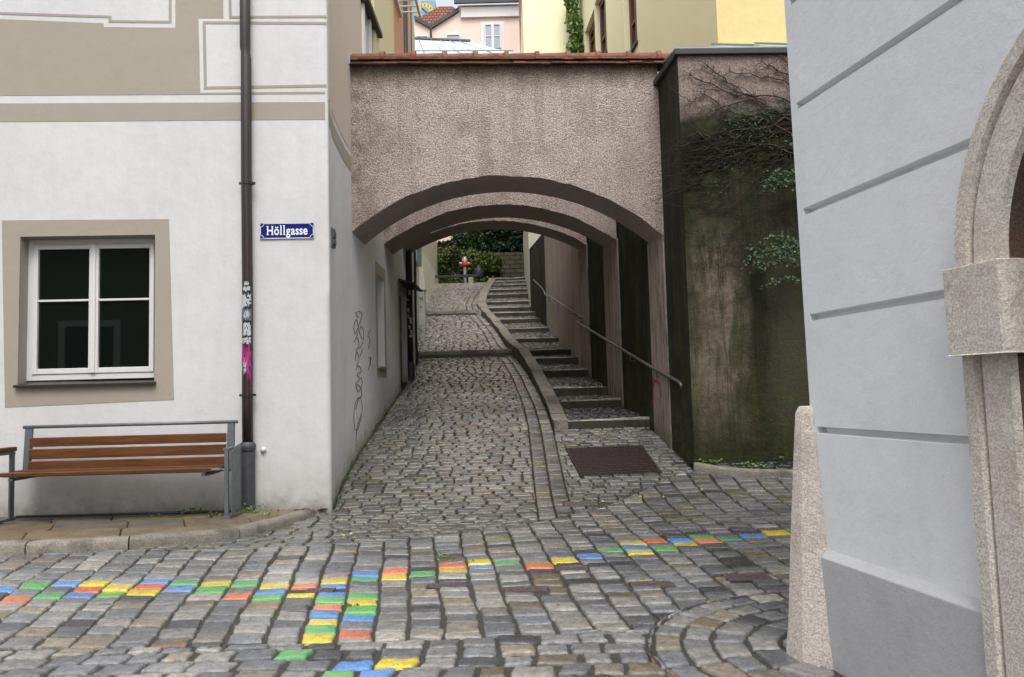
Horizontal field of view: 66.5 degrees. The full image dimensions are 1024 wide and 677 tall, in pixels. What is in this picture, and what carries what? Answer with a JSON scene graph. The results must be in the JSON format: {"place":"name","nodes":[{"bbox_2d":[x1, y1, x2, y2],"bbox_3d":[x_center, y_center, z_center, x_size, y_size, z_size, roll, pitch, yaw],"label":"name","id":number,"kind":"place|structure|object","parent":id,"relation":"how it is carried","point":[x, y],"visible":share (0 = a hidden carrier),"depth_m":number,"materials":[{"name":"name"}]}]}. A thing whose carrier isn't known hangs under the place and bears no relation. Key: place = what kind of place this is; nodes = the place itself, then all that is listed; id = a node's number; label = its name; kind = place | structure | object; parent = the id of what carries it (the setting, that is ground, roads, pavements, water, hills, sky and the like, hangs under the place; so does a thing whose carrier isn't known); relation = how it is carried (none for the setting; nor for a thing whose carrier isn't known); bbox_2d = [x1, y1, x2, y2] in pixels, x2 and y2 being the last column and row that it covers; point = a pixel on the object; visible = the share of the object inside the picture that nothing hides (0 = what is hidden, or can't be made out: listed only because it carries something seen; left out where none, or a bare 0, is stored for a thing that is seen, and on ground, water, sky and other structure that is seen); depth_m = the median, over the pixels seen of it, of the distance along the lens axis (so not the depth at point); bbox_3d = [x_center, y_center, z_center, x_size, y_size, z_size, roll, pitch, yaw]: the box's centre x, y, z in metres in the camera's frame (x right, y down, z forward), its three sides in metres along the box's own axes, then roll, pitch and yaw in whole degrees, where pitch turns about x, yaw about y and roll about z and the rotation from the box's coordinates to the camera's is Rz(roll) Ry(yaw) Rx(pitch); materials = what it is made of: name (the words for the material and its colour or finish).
{"place":"outdoors","nodes":[
{"label":"outdoors","id":0,"kind":"place"},
{"bbox_2d":[0,507,332,545],"bbox_3d":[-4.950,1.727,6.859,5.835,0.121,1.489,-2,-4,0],"label":"pavement","id":1,"kind":"structure","parent":0,"point":[64,527],"depth_m":6.95,"materials":[{"name":"stone"}]},
{"bbox_2d":[0,420,241,523],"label":"park bench","id":2,"kind":"object","parent":1,"relation":"on","point":[228,461],"visible":1,"depth_m":7.43,"materials":[{"name":"wood"}]},
{"bbox_2d":[170,507,206,514],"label":"weed","id":3,"kind":"object","parent":1,"relation":"on","point":[184,509],"visible":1,"depth_m":7.38,"materials":[{"name":"green plant"}]},
{"bbox_2d":[207,511,229,515],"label":"weed","id":4,"kind":"object","parent":1,"relation":"on","point":[215,513],"visible":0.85,"depth_m":7.36,"materials":[{"name":"green plant"}]},
{"bbox_2d":[229,503,265,513],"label":"weed","id":5,"kind":"object","parent":1,"relation":"on","point":[250,508],"visible":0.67,"depth_m":7.45,"materials":[{"name":"green plant"}]},
{"bbox_2d":[260,509,279,515],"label":"weed","id":6,"kind":"object","parent":1,"relation":"on","point":[267,513],"visible":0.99,"depth_m":7.26,"materials":[{"name":"green plant"}]},
{"bbox_2d":[0,286,834,676],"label":"cobblestone paving","id":7,"kind":"structure","parent":0,"point":[756,524],"depth_m":5.15,"materials":[{"name":"stone"}]},
{"bbox_2d":[333,387,404,508],"bbox_3d":[-1.917,1.298,10.970,0.156,1.295,6.158,-1,-4,-1],"label":"moss","id":8,"kind":"object","parent":7,"relation":"on","point":[364,446],"visible":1,"depth_m":10.17,"materials":[{"name":"green plant"}]},
{"bbox_2d":[341,460,772,603],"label":"fallen leaves","id":9,"kind":"object","parent":7,"relation":"on","point":[588,504],"visible":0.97,"depth_m":7.74,"materials":[{"name":"plant"}]},
{"bbox_2d":[786,406,833,669],"bbox_3d":[1.275,0.849,3.373,0.219,1.110,0.287,-2,-4,0],"label":"guard stone","id":10,"kind":"object","parent":7,"relation":"on","point":[808,639],"visible":0.72,"depth_m":3.31,"materials":[{"name":"stone"}]},
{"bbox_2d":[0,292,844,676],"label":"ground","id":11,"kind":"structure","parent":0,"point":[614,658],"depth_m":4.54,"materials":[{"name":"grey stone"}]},
{"bbox_2d":[0,506,322,555],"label":"kerb","id":12,"kind":"structure","parent":11,"relation":"on","point":[69,545],"depth_m":6.29,"materials":[{"name":"stone"}]},
{"bbox_2d":[0,0,421,517],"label":"corner house","id":13,"kind":"structure","parent":11,"relation":"on","point":[120,197],"depth_m":7.91,"materials":[{"name":"white paint"}]},
{"bbox_2d":[13,238,155,387],"bbox_3d":[-4.231,-0.273,7.841,1.356,1.500,0.240,-1,-4,-3],"label":"window frame","id":14,"kind":"structure","parent":13,"relation":"in","point":[90,312],"depth_m":7.92,"materials":[{"name":"white paint"}]},
{"bbox_2d":[239,0,255,510],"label":"downpipe","id":15,"kind":"object","parent":13,"relation":"attached to","point":[247,443],"visible":0.98,"depth_m":7.76,"materials":[{"name":"brown metal"}]},
{"bbox_2d":[260,222,313,238],"bbox_3d":[-2.281,-1.092,7.918,0.542,0.164,0.014,-1,-4,-3],"label":"street sign","id":16,"kind":"object","parent":13,"relation":"attached to","point":[304,230],"visible":1,"depth_m":7.92,"materials":[{"name":"blue metal"}]},
{"bbox_2d":[331,227,336,248],"bbox_3d":[-1.891,-1.061,8.248,0.048,0.200,0.160,-2,-4,0],"label":"junction box","id":17,"kind":"object","parent":13,"relation":"attached to","point":[333,239],"visible":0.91,"depth_m":8.21,"materials":[{"name":"metal"}]},
{"bbox_2d":[361,0,382,53],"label":"upper window","id":18,"kind":"structure","parent":13,"relation":"in","point":[370,22],"depth_m":11.29,"materials":[{"name":"white paint"}]},
{"bbox_2d":[399,295,401,382],"bbox_3d":[-2.122,0.037,14.354,0.070,1.850,0.931,-2,-4,0],"label":"door","id":19,"kind":"structure","parent":13,"relation":"in","point":[399,295],"depth_m":14.67,"materials":[{"name":"brown wood"}]},
{"bbox_2d":[403,1,414,379],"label":"downpipe","id":20,"kind":"object","parent":13,"relation":"attached to","point":[411,370],"visible":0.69,"depth_m":14.94,"materials":[{"name":"metal"}]},
{"bbox_2d":[304,588,335,593],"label":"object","id":21,"kind":"object","parent":11,"relation":"on","point":[317,590],"visible":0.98,"depth_m":4.70,"materials":[{"name":"stone"}]},
{"bbox_2d":[410,1,421,364],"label":"house","id":22,"kind":"structure","parent":11,"relation":"on","point":[418,258],"depth_m":18.63,"materials":[{"name":"beige paint"}]},
{"bbox_2d":[410,7,418,363],"bbox_3d":[-2.223,-3.294,16.574,0.341,7.701,0.121,-2,-4,0],"label":"downpipe","id":23,"kind":"object","parent":22,"relation":"attached to","point":[415,309],"visible":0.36,"depth_m":16.36,"materials":[{"name":"metal"}]},
{"bbox_2d":[416,248,421,266],"bbox_3d":[-2.264,-2.430,18.168,0.200,1.400,0.900,-1,-4,0],"label":"window","id":24,"kind":"structure","parent":22,"relation":"in","point":[418,252],"depth_m":18.16,"materials":[{"name":"grey glass"}]},
{"bbox_2d":[419,289,426,324],"bbox_3d":[-2.492,-0.799,20.435,0.490,0.945,0.390,-2,-4,0],"label":"utility cabinet","id":25,"kind":"object","parent":11,"relation":"on","point":[422,309],"visible":0.47,"depth_m":20.27,"materials":[{"name":"metal"}]},
{"bbox_2d":[412,0,436,17],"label":"clock tower","id":26,"kind":"structure","parent":11,"relation":"on","point":[427,6],"depth_m":72.30,"materials":[{"name":"blue paint"}]},
{"bbox_2d":[419,241,438,301],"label":"cream house","id":27,"kind":"structure","parent":11,"relation":"on","point":[428,272],"depth_m":25.52,"materials":[{"name":"white paint"}]},
{"bbox_2d":[428,582,467,589],"bbox_3d":[-0.389,1.503,4.744,0.240,0.020,0.150,-2,-4,0],"label":"paving stone","id":28,"kind":"object","parent":11,"relation":"on","point":[437,586],"visible":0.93,"depth_m":4.74,"materials":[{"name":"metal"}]},
{"bbox_2d":[426,310,480,313],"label":"kerb","id":29,"kind":"structure","parent":11,"relation":"on","point":[452,311],"depth_m":21.55,"materials":[{"name":"stone"}]},
{"bbox_2d":[435,282,485,287],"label":"kerb","id":30,"kind":"structure","parent":11,"relation":"on","point":[460,285],"depth_m":27.35,"materials":[{"name":"stone"}]},
{"bbox_2d":[418,349,512,354],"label":"kerb","id":31,"kind":"structure","parent":11,"relation":"on","point":[465,351],"depth_m":16.96,"materials":[{"name":"stone"}]},
{"bbox_2d":[414,0,519,52],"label":"pink house","id":32,"kind":"structure","parent":11,"relation":"on","point":[496,26],"depth_m":47.38,"materials":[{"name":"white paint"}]},
{"bbox_2d":[446,34,460,38],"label":"window","id":33,"kind":"structure","parent":32,"relation":"in","point":[455,36],"depth_m":47.27,"materials":[{"name":"white paint"}]},
{"bbox_2d":[484,24,500,48],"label":"window","id":34,"kind":"structure","parent":32,"relation":"in","point":[492,31],"depth_m":47.26,"materials":[{"name":"white paint"}]},
{"bbox_2d":[403,218,591,377],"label":"arched wall","id":35,"kind":"structure","parent":11,"relation":"on","point":[570,237],"depth_m":14.85,"materials":[{"name":"paint"}]},
{"bbox_2d":[384,192,623,407],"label":"arched wall","id":36,"kind":"structure","parent":11,"relation":"on","point":[595,226],"depth_m":12.57,"materials":[{"name":"paint"}]},
{"bbox_2d":[348,51,671,447],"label":"arched wall","id":37,"kind":"structure","parent":11,"relation":"on","point":[431,129],"depth_m":10.09,"materials":[{"name":"paint"}]},
{"bbox_2d":[519,0,521,52],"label":"downpipe","id":38,"kind":"object","parent":11,"relation":"on","point":[520,3],"depth_m":45.42,"materials":[{"name":"metal"}]},
{"bbox_2d":[505,586,547,592],"bbox_3d":[0.083,1.481,4.609,0.250,0.020,0.120,-2,-4,0],"label":"paving stone","id":39,"kind":"object","parent":11,"relation":"on","point":[538,589],"visible":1,"depth_m":4.59,"materials":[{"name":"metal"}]},
{"bbox_2d":[478,278,649,432],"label":"stone stairs","id":40,"kind":"structure","parent":11,"relation":"on","point":[572,394],"depth_m":15.05,"materials":[{"name":"stone"}]},
{"bbox_2d":[555,566,588,572],"bbox_3d":[0.390,1.508,5.109,0.210,0.020,0.130,-2,-4,0],"label":"paving stone","id":41,"kind":"object","parent":11,"relation":"on","point":[568,568],"visible":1,"depth_m":5.10,"materials":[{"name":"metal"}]},
{"bbox_2d":[564,501,594,506],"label":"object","id":42,"kind":"object","parent":11,"relation":"on","point":[584,503],"visible":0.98,"depth_m":7.79,"materials":[{"name":"stone"}]},
{"bbox_2d":[566,445,660,478],"bbox_3d":[1.216,1.474,9.408,0.978,0.282,1.088,-1,-4,-5],"label":"floor grate","id":43,"kind":"object","parent":11,"relation":"on","point":[608,460],"visible":1,"depth_m":9.38,"materials":[{"name":"metal"}]},
{"bbox_2d":[629,581,674,588],"bbox_3d":[0.831,1.464,4.646,0.250,0.020,0.140,-2,-4,0],"label":"paving stone","id":44,"kind":"object","parent":11,"relation":"on","point":[663,584],"visible":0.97,"depth_m":4.64,"materials":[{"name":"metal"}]},
{"bbox_2d":[521,0,786,305],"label":"yellow house","id":45,"kind":"structure","parent":11,"relation":"on","point":[638,26],"depth_m":15.10,"materials":[{"name":"paint"}]},
{"bbox_2d":[563,0,583,52],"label":"ivy","id":46,"kind":"object","parent":45,"relation":"attached to","point":[573,22],"visible":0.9,"depth_m":21.90,"materials":[{"name":"green plant"}]},
{"bbox_2d":[589,19,595,52],"bbox_3d":[2.216,-7.940,20.950,0.367,1.201,1.490,-1,-4,-5],"label":"window","id":47,"kind":"structure","parent":45,"relation":"in","point":[592,31],"depth_m":21.38,"materials":[{"name":"brown wood"}]},
{"bbox_2d":[599,0,607,52],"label":"window","id":48,"kind":"structure","parent":45,"relation":"in","point":[602,6],"depth_m":19.99,"materials":[{"name":"brown wood"}]},
{"bbox_2d":[629,0,637,52],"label":"window","id":49,"kind":"structure","parent":45,"relation":"in","point":[632,3],"depth_m":16.87,"materials":[{"name":"brown wood"}]},
{"bbox_2d":[529,42,809,464],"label":"garden wall","id":50,"kind":"structure","parent":11,"relation":"on","point":[738,369],"depth_m":9.27,"materials":[{"name":"concrete"}]},
{"bbox_2d":[533,279,582,318],"bbox_3d":[0.993,-0.973,17.780,0.120,1.607,5.719,-1,-4,-7],"label":"handrail","id":51,"kind":"object","parent":50,"relation":"attached to","point":[569,309],"visible":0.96,"depth_m":16.91,"materials":[{"name":"metal"}]},
{"bbox_2d":[576,321,682,388],"bbox_3d":[1.700,0.125,12.392,0.121,1.392,5.933,-1,-4,-7],"label":"handrail","id":52,"kind":"object","parent":50,"relation":"attached to","point":[679,382],"visible":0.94,"depth_m":11.32,"materials":[{"name":"metal"}]},
{"bbox_2d":[650,54,800,294],"bbox_3d":[2.606,-1.992,9.232,2.010,2.991,0.077,-1,-4,-2],"label":"climbing plant","id":53,"kind":"object","parent":50,"relation":"attached to","point":[766,121],"visible":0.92,"depth_m":9.27,"materials":[{"name":"green plant"}]},
{"bbox_2d":[741,230,801,289],"bbox_3d":[3.107,-0.904,8.976,0.957,0.687,0.213,-1,-4,-8],"label":"leafy branch","id":54,"kind":"object","parent":50,"relation":"attached to","point":[786,246],"visible":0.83,"depth_m":8.96,"materials":[{"name":"green plant"}]},
{"bbox_2d":[760,167,795,192],"bbox_3d":[3.245,-1.830,9.056,0.742,0.302,0.188,-1,-4,-7],"label":"leafy branch","id":55,"kind":"object","parent":50,"relation":"attached to","point":[791,181],"visible":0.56,"depth_m":9.02,"materials":[{"name":"green plant"}]},
{"bbox_2d":[694,462,792,478],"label":"kerb","id":56,"kind":"structure","parent":11,"relation":"on","point":[730,471],"depth_m":8.68,"materials":[{"name":"stone"}]},
{"bbox_2d":[722,573,772,582],"bbox_3d":[1.436,1.457,4.761,0.270,0.020,0.180,-2,-4,0],"label":"paving stone","id":57,"kind":"object","parent":11,"relation":"on","point":[740,577],"visible":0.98,"depth_m":4.75,"materials":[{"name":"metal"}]},
{"bbox_2d":[784,0,1023,676],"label":"grey house","id":58,"kind":"structure","parent":11,"relation":"on","point":[908,128],"depth_m":2.73,"materials":[{"name":"paint"}]},
{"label":"planting bed","id":59,"kind":"structure","parent":11,"relation":"on","visible":0},
{"bbox_2d":[437,247,459,283],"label":"bush","id":60,"kind":"object","parent":59,"relation":"on","point":[441,262],"visible":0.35,"depth_m":29.26,"materials":[{"name":"green plant"}]},
{"bbox_2d":[437,243,460,278],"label":"bush","id":61,"kind":"object","parent":59,"relation":"on","point":[445,248],"visible":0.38,"depth_m":29.59,"materials":[{"name":"green plant"}]},
{"bbox_2d":[438,245,473,282],"bbox_3d":[-2.122,-2.521,29.537,1.512,2.077,1.125,-2,-4,0],"label":"bush","id":62,"kind":"object","parent":59,"relation":"on","point":[460,253],"visible":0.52,"depth_m":29.39,"materials":[{"name":"green plant"}]},
{"bbox_2d":[435,274,478,282],"bbox_3d":[-2.104,-1.950,27.828,1.849,0.622,0.160,-2,-4,0],"label":"low metal railing","id":63,"kind":"object","parent":59,"relation":"on","point":[470,278],"visible":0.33,"depth_m":27.78,"materials":[{"name":"metal"}]},
{"bbox_2d":[459,257,469,282],"bbox_3d":[-1.693,-2.338,28.135,0.400,1.217,0.240,-2,-4,0],"label":"hydrant","id":64,"kind":"object","parent":59,"relation":"on","point":[464,263],"visible":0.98,"depth_m":28.09,"materials":[{"name":"silver metal"}]},
{"bbox_2d":[457,248,487,282],"bbox_3d":[-1.436,-2.491,29.638,1.312,1.997,1.146,-2,-4,0],"label":"bush","id":65,"kind":"object","parent":59,"relation":"on","point":[476,253],"visible":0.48,"depth_m":29.38,"materials":[{"name":"green plant"}]},
{"bbox_2d":[474,265,483,282],"bbox_3d":[-1.192,-2.192,28.023,0.351,0.884,0.360,-2,-4,0],"label":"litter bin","id":66,"kind":"object","parent":59,"relation":"on","point":[478,269],"visible":0.9,"depth_m":27.90,"materials":[{"name":"metal"}]},
{"bbox_2d":[437,229,522,252],"bbox_3d":[-1.436,-3.560,31.523,5.121,4.126,1.689,-2,-4,0],"label":"tree","id":67,"kind":"object","parent":59,"relation":"on","point":[499,240],"visible":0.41,"depth_m":31.03,"materials":[{"name":"green plant"}]},
{"bbox_2d":[438,252,523,280],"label":"stone wall","id":68,"kind":"structure","parent":59,"relation":"on","point":[513,264],"depth_m":30.17,"materials":[{"name":"grey stone"}]},
{"bbox_2d":[476,251,503,282],"bbox_3d":[-0.881,-2.423,29.722,1.166,1.878,1.123,-2,-4,0],"label":"bush","id":69,"kind":"object","parent":59,"relation":"on","point":[494,268],"visible":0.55,"depth_m":29.50,"materials":[{"name":"green plant"}]},
{"bbox_2d":[415,37,512,242],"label":"glazed roof","id":70,"kind":"structure","parent":0,"point":[434,45],"depth_m":35.89,"materials":[{"name":"white glass"}]},
{"bbox_2d":[435,0,518,33],"label":"sky","id":71,"kind":"structure","parent":0,"point":[438,2],"materials":[{"name":"white"}]},
{"bbox_2d":[688,460,792,468],"bbox_3d":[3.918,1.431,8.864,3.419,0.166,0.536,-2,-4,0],"label":"verge paving","id":72,"kind":"structure","parent":0,"point":[783,464],"depth_m":8.88,"materials":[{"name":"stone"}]},
{"bbox_2d":[699,453,791,467],"bbox_3d":[3.393,1.381,8.830,2.498,0.154,0.504,-2,-4,0],"label":"ground cover","id":73,"kind":"object","parent":72,"relation":"on","point":[755,461],"visible":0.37,"depth_m":8.87,"materials":[{"name":"green plant"}]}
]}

